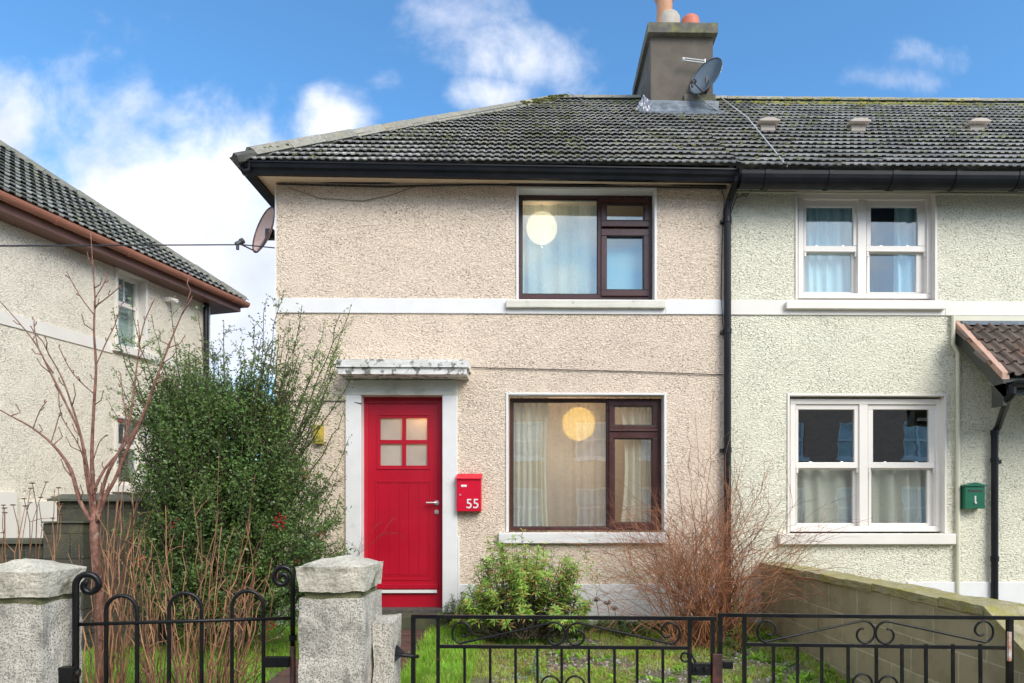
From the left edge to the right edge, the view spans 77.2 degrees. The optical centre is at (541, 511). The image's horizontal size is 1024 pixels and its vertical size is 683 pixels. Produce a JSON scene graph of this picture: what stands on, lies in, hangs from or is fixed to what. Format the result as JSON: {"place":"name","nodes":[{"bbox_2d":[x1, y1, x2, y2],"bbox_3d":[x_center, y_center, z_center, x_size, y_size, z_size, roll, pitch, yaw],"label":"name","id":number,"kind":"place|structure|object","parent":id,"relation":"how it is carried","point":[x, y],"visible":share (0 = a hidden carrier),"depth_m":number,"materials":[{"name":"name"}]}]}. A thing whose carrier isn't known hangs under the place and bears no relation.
{"place":"outdoors","nodes":[
{"label":"outdoors","id":0,"kind":"place"},
{"bbox_2d":[82,622,298,682],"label":"lawn grass","id":1,"kind":"structure","parent":0,"point":[252,651],"depth_m":5.28,"materials":[{"name":"green plant"}]},
{"bbox_2d":[266,629,429,682],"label":"path","id":2,"kind":"structure","parent":0,"point":[282,676],"depth_m":5.36,"materials":[{"name":"grey concrete"}]},
{"bbox_2d":[82,562,844,682],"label":"garden soil","id":3,"kind":"structure","parent":0,"point":[480,679],"depth_m":5.14,"materials":[{"name":"soil"}]},
{"bbox_2d":[0,481,63,562],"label":"dead stem clump","id":4,"kind":"object","parent":3,"relation":"on","point":[30,536],"visible":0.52,"depth_m":4.14,"materials":[{"name":"brown plant"}]},
{"bbox_2d":[0,494,175,651],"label":"boundary wall","id":5,"kind":"structure","parent":3,"relation":"on","point":[75,528],"depth_m":5.54,"materials":[{"name":"grey concrete"}]},
{"bbox_2d":[0,232,192,682],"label":"bare sapling","id":6,"kind":"object","parent":3,"relation":"on","point":[94,504],"visible":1,"depth_m":4.00,"materials":[{"name":"brown plant"}]},
{"bbox_2d":[41,455,166,682],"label":"dead stem clump","id":7,"kind":"object","parent":3,"relation":"on","point":[116,646],"visible":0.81,"depth_m":3.92,"materials":[{"name":"brown plant"}]},
{"bbox_2d":[0,140,249,537],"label":"neighbouring house","id":8,"kind":"structure","parent":3,"relation":"on","point":[40,205],"depth_m":7.92,"materials":[{"name":"beige paint"}]},
{"bbox_2d":[118,426,129,481],"bbox_3d":[-5.774,-0.788,8.749,0.030,0.756,0.310,0,0,15],"label":"window","id":9,"kind":"structure","parent":8,"relation":"attached to","point":[121,438],"depth_m":8.78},
{"bbox_2d":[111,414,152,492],"bbox_3d":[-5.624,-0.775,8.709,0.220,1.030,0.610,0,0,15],"label":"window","id":10,"kind":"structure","parent":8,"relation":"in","point":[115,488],"depth_m":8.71,"materials":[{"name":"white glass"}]},
{"bbox_2d":[112,267,153,360],"bbox_3d":[-5.624,-2.690,8.709,0.220,1.140,0.610,0,0,15],"label":"window","id":11,"kind":"structure","parent":8,"relation":"in","point":[140,285],"depth_m":8.89,"materials":[{"name":"white plastic"}]},
{"bbox_2d":[164,297,178,302],"bbox_3d":[-5.333,-3.047,9.227,0.198,0.086,0.080,0,0,15],"label":"security light","id":12,"kind":"object","parent":8,"relation":"attached to","point":[167,299],"visible":0.93,"depth_m":9.20,"materials":[{"name":"white plastic"}]},
{"bbox_2d":[117,459,280,682],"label":"dead stem clump","id":13,"kind":"object","parent":3,"relation":"on","point":[150,677],"visible":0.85,"depth_m":3.93,"materials":[{"name":"brown plant"}]},
{"bbox_2d":[102,288,356,647],"bbox_3d":[-2.634,-0.391,5.319,2.292,3.064,1.404,0,0,-1],"label":"evergreen shrub","id":14,"kind":"object","parent":3,"relation":"on","point":[193,433],"visible":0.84,"depth_m":5.11,"materials":[{"name":"green plant"}]},
{"bbox_2d":[293,517,406,557],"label":"bare twigs","id":15,"kind":"object","parent":3,"relation":"on","point":[359,541],"visible":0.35,"depth_m":6.30,"materials":[{"name":"brown plant"}]},
{"bbox_2d":[400,624,488,682],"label":"green grass","id":16,"kind":"structure","parent":3,"relation":"on","point":[405,676],"depth_m":5.07,"materials":[{"name":"green plant"}]},
{"bbox_2d":[435,593,483,631],"bbox_3d":[-0.813,0.979,6.209,0.533,0.438,0.395,0,0,29],"label":"plant","id":17,"kind":"object","parent":3,"relation":"on","point":[452,608],"visible":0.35,"depth_m":6.14,"materials":[{"name":"green plant"}]},
{"bbox_2d":[230,0,740,628],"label":"end terrace house","id":18,"kind":"structure","parent":3,"relation":"on","point":[426,288],"depth_m":6.50,"materials":[{"name":"paint"}]},
{"bbox_2d":[0,244,274,247],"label":"cable","id":19,"kind":"object","parent":18,"relation":"attached to","point":[132,245],"visible":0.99,"depth_m":5.24,"materials":[{"name":"black plastic"}]},
{"bbox_2d":[234,207,274,252],"bbox_3d":[-2.877,-2.893,6.526,0.339,0.533,0.358,0,0,11],"label":"satellite dish","id":20,"kind":"object","parent":18,"relation":"attached to","point":[264,232],"visible":0.98,"depth_m":6.64,"materials":[{"name":"grey metal"}]},
{"bbox_2d":[314,425,323,443],"bbox_3d":[-2.244,-0.777,6.438,0.085,0.187,0.065,0,0,-1],"label":"alarm box","id":21,"kind":"object","parent":18,"relation":"attached to","point":[321,431],"visible":0.47,"depth_m":6.41,"materials":[{"name":"yellow plastic"}]},
{"bbox_2d":[285,400,361,403],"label":"cable","id":22,"kind":"object","parent":18,"relation":"attached to","point":[331,400],"visible":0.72,"depth_m":6.46,"materials":[{"name":"black plastic"}]},
{"bbox_2d":[288,186,415,200],"bbox_3d":[-1.911,-3.218,6.463,1.301,0.161,0.007,0,0,-1],"label":"cable","id":23,"kind":"object","parent":18,"relation":"attached to","point":[354,200],"visible":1,"depth_m":6.46,"materials":[{"name":"metal"}]},
{"bbox_2d":[368,404,438,606],"bbox_3d":[-1.427,-0.069,6.570,0.755,2.124,0.089,0,0,-1],"label":"door","id":24,"kind":"structure","parent":18,"relation":"in","point":[403,438],"depth_m":6.58,"materials":[{"name":"red paint"}]},
{"bbox_2d":[456,474,482,510],"bbox_3d":[-0.731,-0.196,6.438,0.261,0.382,0.097,0,0,-1],"label":"letterbox","id":25,"kind":"object","parent":18,"relation":"attached to","point":[469,492],"visible":1,"depth_m":6.40,"materials":[{"name":"red metal"}]},
{"bbox_2d":[277,183,726,188],"bbox_3d":[-0.395,-3.302,6.484,4.546,0.045,0.017,0,0,-1],"label":"cable","id":26,"kind":"object","parent":18,"relation":"attached to","point":[500,185],"visible":1,"depth_m":6.48,"materials":[{"name":"black plastic"}]},
{"bbox_2d":[510,397,523,531],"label":"curtain","id":27,"kind":"object","parent":18,"relation":"hanging from","point":[518,456],"visible":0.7,"depth_m":6.70,"materials":[{"name":"white fabric"}]},
{"bbox_2d":[322,182,726,186],"bbox_3d":[-0.395,-3.345,6.484,4.546,0.068,0.030,0,0,-1],"label":"cable","id":28,"kind":"object","parent":18,"relation":"attached to","point":[718,185],"visible":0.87,"depth_m":6.48,"materials":[{"name":"black plastic"}]},
{"bbox_2d":[521,397,547,531],"bbox_3d":[-0.076,-0.493,6.715,0.293,1.436,0.063,0,0,-1],"label":"curtain","id":29,"kind":"object","parent":18,"relation":"hanging from","point":[535,436],"visible":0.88,"depth_m":6.71,"materials":[{"name":"white fabric"}]},
{"bbox_2d":[523,204,596,293],"bbox_3d":[0.201,-2.739,6.729,0.845,0.974,0.038,0,0,-1],"label":"curtain","id":30,"kind":"object","parent":18,"relation":"hanging from","point":[541,230],"visible":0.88,"depth_m":6.73,"materials":[{"name":"white fabric"}]},
{"bbox_2d":[557,203,578,293],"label":"curtain","id":31,"kind":"object","parent":18,"relation":"hanging from","point":[564,260],"visible":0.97,"depth_m":6.70,"materials":[{"name":"white fabric"}]},
{"bbox_2d":[546,397,607,531],"bbox_3d":[0.357,-0.493,6.760,0.676,1.436,0.035,0,0,-1],"label":"curtain","id":32,"kind":"object","parent":18,"relation":"hanging from","point":[579,468],"visible":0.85,"depth_m":6.76,"materials":[{"name":"beige fabric"}]},
{"bbox_2d":[562,407,594,439],"bbox_3d":[0.406,-1.085,7.056,0.364,0.590,0.364,0,0,-1],"label":"paper lantern","id":33,"kind":"object","parent":18,"relation":"hanging from","point":[588,416],"visible":0.33,"depth_m":6.92,"materials":[{"name":"beige paper"}]},
{"bbox_2d":[499,392,666,542],"bbox_3d":[0.414,-0.446,6.568,1.704,1.529,0.236,0,0,-1],"label":"window","id":34,"kind":"structure","parent":18,"relation":"in","point":[656,432],"depth_m":6.61,"materials":[{"name":"wood"}]},
{"bbox_2d":[506,187,665,308],"bbox_3d":[0.443,-2.678,6.568,1.614,1.240,0.236,0,0,-1],"label":"window","id":35,"kind":"structure","parent":18,"relation":"in","point":[645,298],"depth_m":6.61,"materials":[{"name":"wood"}]},
{"bbox_2d":[471,367,723,374],"bbox_3d":[0.556,-1.429,6.496,2.602,0.077,0.008,0,0,-1],"label":"cable","id":36,"kind":"object","parent":18,"relation":"attached to","point":[597,370],"visible":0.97,"depth_m":6.49,"materials":[{"name":"black plastic"}]},
{"bbox_2d":[596,397,613,531],"bbox_3d":[0.662,-0.493,6.724,0.180,1.436,0.040,0,0,-1],"label":"curtain","id":37,"kind":"object","parent":18,"relation":"hanging from","point":[600,522],"visible":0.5,"depth_m":6.72,"materials":[{"name":"beige fabric"}]},
{"bbox_2d":[568,92,677,149],"bbox_3d":[0.906,-4.953,8.007,0.061,2.512,3.100,0,0,-19],"label":"cable","id":38,"kind":"object","parent":18,"relation":"on","point":[621,119],"visible":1,"depth_m":7.92,"materials":[{"name":"black plastic"}]},
{"bbox_2d":[607,216,642,288],"bbox_3d":[0.876,-2.705,6.774,0.491,0.850,0.005,0,0,-1],"label":"blind","id":39,"kind":"object","parent":18,"relation":"attached to","point":[624,263],"visible":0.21,"depth_m":6.77,"materials":[{"name":"white fabric"}]},
{"bbox_2d":[619,397,657,531],"bbox_3d":[1.012,-0.493,6.739,0.407,1.436,0.064,0,0,-1],"label":"curtain","id":40,"kind":"object","parent":18,"relation":"hanging from","point":[637,462],"visible":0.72,"depth_m":6.73,"materials":[{"name":"white fabric"}]},
{"bbox_2d":[682,57,704,62],"bbox_3d":[2.012,-5.975,8.513,0.327,0.090,0.108,0,0,-5],"label":"aerial","id":41,"kind":"object","parent":18,"relation":"attached to","point":[683,59],"visible":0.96,"depth_m":8.47,"materials":[{"name":"metal"}]},
{"bbox_2d":[690,57,722,93],"bbox_3d":[2.078,-5.693,8.372,0.453,0.536,0.381,0,0,-13],"label":"satellite dish","id":42,"kind":"object","parent":18,"relation":"attached to","point":[706,75],"visible":1,"depth_m":8.44,"materials":[{"name":"metal"}]},
{"bbox_2d":[697,94,743,115],"bbox_3d":[2.403,-5.423,8.541,0.747,0.178,0.031,0,0,-16],"label":"cable","id":43,"kind":"object","parent":18,"relation":"attached to","point":[713,107],"visible":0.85,"depth_m":8.51,"materials":[{"name":"grey plastic"}]},
{"bbox_2d":[721,189,724,336],"bbox_3d":[1.840,-2.519,6.513,0.041,1.564,0.008,0,0,-1],"label":"cable","id":44,"kind":"object","parent":18,"relation":"attached to","point":[721,262],"visible":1,"depth_m":6.51,"materials":[{"name":"black plastic"}]},
{"bbox_2d":[443,624,566,644],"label":"shrub foot plants","id":45,"kind":"object","parent":3,"relation":"on","point":[499,640],"visible":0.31,"depth_m":5.70,"materials":[{"name":"green plant"}]},
{"bbox_2d":[447,534,593,639],"bbox_3d":[-0.197,0.655,5.742,1.326,0.949,0.937,0,0,-1],"label":"green bush","id":46,"kind":"object","parent":3,"relation":"on","point":[517,586],"visible":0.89,"depth_m":5.60,"materials":[{"name":"green plant"}]},
{"bbox_2d":[499,528,554,631],"bbox_3d":[-0.163,0.638,5.896,0.652,0.990,0.286,0,0,-1],"label":"green bush","id":47,"kind":"object","parent":3,"relation":"on","point":[521,564],"visible":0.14,"depth_m":5.85,"materials":[{"name":"green plant"}]},
{"bbox_2d":[517,652,550,681],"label":"spurge plant","id":48,"kind":"object","parent":3,"relation":"on","point":[533,667],"visible":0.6,"depth_m":4.71,"materials":[{"name":"green plant"}]},
{"bbox_2d":[395,614,722,682],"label":"driveway gate","id":49,"kind":"structure","parent":3,"relation":"on","point":[713,668],"depth_m":3.00,"materials":[{"name":"black metal"}]},
{"bbox_2d":[592,598,599,638],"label":"dried flower","id":50,"kind":"object","parent":3,"relation":"on","point":[596,600],"visible":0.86,"depth_m":5.61,"materials":[{"name":"brown plant"}]},
{"bbox_2d":[604,600,611,642],"bbox_3d":[0.576,0.983,5.607,0.068,0.423,0.073,0,0,-43],"label":"dried flower","id":51,"kind":"object","parent":3,"relation":"on","point":[609,615],"visible":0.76,"depth_m":5.61,"materials":[{"name":"brown plant"}]},
{"bbox_2d":[612,605,618,641],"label":"dried flower","id":52,"kind":"object","parent":3,"relation":"on","point":[615,607],"visible":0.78,"depth_m":5.61,"materials":[{"name":"brown plant"}]},
{"bbox_2d":[568,615,739,638],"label":"strap leaf tufts","id":53,"kind":"object","parent":3,"relation":"on","point":[622,625],"visible":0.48,"depth_m":6.14,"materials":[{"name":"plant"}]},
{"bbox_2d":[507,630,845,682],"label":"weeds","id":54,"kind":"object","parent":3,"relation":"on","point":[679,668],"visible":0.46,"depth_m":5.11,"materials":[{"name":"green plant"}]},
{"bbox_2d":[529,403,892,660],"bbox_3d":[1.499,0.109,5.196,3.309,2.400,2.553,0,0,-1],"label":"bare shrub","id":55,"kind":"object","parent":3,"relation":"on","point":[701,629],"visible":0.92,"depth_m":5.58,"materials":[{"name":"brown plant"}]},
{"bbox_2d":[723,631,738,658],"bbox_3d":[1.554,1.168,5.331,0.220,0.329,0.198,0,0,40],"label":"leafy sprig","id":56,"kind":"object","parent":3,"relation":"on","point":[727,655],"visible":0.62,"depth_m":5.30,"materials":[{"name":"green plant"}]},
{"bbox_2d":[728,598,741,651],"bbox_3d":[1.672,1.037,5.516,0.237,0.599,0.188,0,0,-1],"label":"leafy sprig","id":57,"kind":"object","parent":3,"relation":"on","point":[737,629],"visible":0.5,"depth_m":5.51,"materials":[{"name":"green plant"}]},
{"bbox_2d":[728,630,851,682],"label":"wall foot weeds","id":58,"kind":"object","parent":3,"relation":"on","point":[778,660],"depth_m":5.01,"materials":[{"name":"green plant"}]},
{"bbox_2d":[609,95,1023,623],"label":"terrace house","id":59,"kind":"structure","parent":3,"relation":"on","point":[866,374],"depth_m":6.55,"materials":[{"name":"beige paint"}]},
{"bbox_2d":[718,95,787,166],"bbox_3d":[2.495,-4.749,7.816,0.036,2.863,3.350,0,0,4],"label":"cable","id":60,"kind":"object","parent":59,"relation":"on","point":[756,129],"visible":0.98,"depth_m":7.31,"materials":[{"name":"grey plastic"}]},
{"bbox_2d":[797,470,851,522],"bbox_3d":[3.029,-0.163,6.750,0.706,0.664,0.068,0,0,-1],"label":"curtain","id":61,"kind":"object","parent":59,"relation":"hanging from","point":[818,486],"visible":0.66,"depth_m":6.74,"materials":[{"name":"white fabric"}]},
{"bbox_2d":[805,208,851,291],"bbox_3d":[3.070,-2.810,6.746,0.621,1.070,0.058,0,0,-1],"label":"curtain","id":62,"kind":"object","parent":59,"relation":"hanging from","point":[828,227],"visible":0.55,"depth_m":6.75,"materials":[{"name":"white fabric"}]},
{"bbox_2d":[785,191,945,310],"bbox_3d":[3.288,-2.682,6.594,1.626,1.248,0.220,0,0,-1],"label":"window","id":63,"kind":"structure","parent":59,"relation":"in","point":[924,252],"depth_m":6.60,"materials":[{"name":"white plastic"}]},
{"bbox_2d":[778,394,955,543],"bbox_3d":[3.304,-0.439,6.594,1.801,1.536,0.220,0,0,-1],"label":"window","id":64,"kind":"structure","parent":59,"relation":"in","point":[862,405],"depth_m":6.60,"materials":[{"name":"white plastic"}]},
{"bbox_2d":[871,470,925,522],"bbox_3d":[3.812,-0.163,6.755,0.720,0.664,0.075,0,0,-1],"label":"curtain","id":65,"kind":"object","parent":59,"relation":"hanging from","point":[898,496],"visible":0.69,"depth_m":6.75,"materials":[{"name":"white fabric"}]},
{"bbox_2d":[893,208,915,291],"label":"curtain","id":66,"kind":"object","parent":59,"relation":"hanging from","point":[904,229],"visible":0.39,"depth_m":6.75,"materials":[{"name":"white fabric"}]},
{"bbox_2d":[960,482,986,508],"bbox_3d":[4.372,-0.165,6.498,0.221,0.266,0.110,0,0,-1],"label":"letterbox","id":67,"kind":"object","parent":59,"relation":"attached to","point":[972,495],"visible":1,"depth_m":6.46,"materials":[{"name":"green metal"}]},
{"bbox_2d":[717,613,1023,682],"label":"driveway gate","id":68,"kind":"structure","parent":3,"relation":"on","point":[1008,647],"depth_m":2.99,"materials":[{"name":"black metal"}]},
{"bbox_2d":[760,562,1023,682],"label":"boundary wall","id":69,"kind":"structure","parent":3,"relation":"on","point":[848,593],"depth_m":4.16,"materials":[{"name":"beige concrete"}]},
{"bbox_2d":[0,0,1023,459],"label":"sky","id":70,"kind":"structure","parent":0,"point":[143,108],"materials":[{"name":"blue"}]},
{"bbox_2d":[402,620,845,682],"bbox_3d":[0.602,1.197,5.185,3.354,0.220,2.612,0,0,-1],"label":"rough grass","id":71,"kind":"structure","parent":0,"point":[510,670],"depth_m":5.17,"materials":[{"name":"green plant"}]},
{"bbox_2d":[473,636,842,682],"bbox_3d":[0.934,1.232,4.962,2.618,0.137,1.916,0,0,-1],"label":"gravel","id":72,"kind":"structure","parent":0,"point":[668,669],"depth_m":5.10,"materials":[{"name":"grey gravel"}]},
{"bbox_3d":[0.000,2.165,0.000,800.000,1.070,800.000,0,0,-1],"label":"ground","id":73,"kind":"structure","parent":0,"visible":0},
{"bbox_2d":[0,558,86,682],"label":"gate pillar","id":74,"kind":"structure","parent":73,"relation":"on","point":[35,620],"depth_m":2.64,"materials":[{"name":"concrete"}]},
{"bbox_2d":[58,564,296,682],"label":"garden gate","id":75,"kind":"structure","parent":74,"relation":"attached to","point":[69,674],"depth_m":2.88,"materials":[{"name":"black metal"}]},
{"bbox_2d":[295,555,401,682],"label":"gate pillar","id":76,"kind":"structure","parent":73,"relation":"on","point":[348,632],"depth_m":2.84,"materials":[{"name":"concrete"}]}
]}

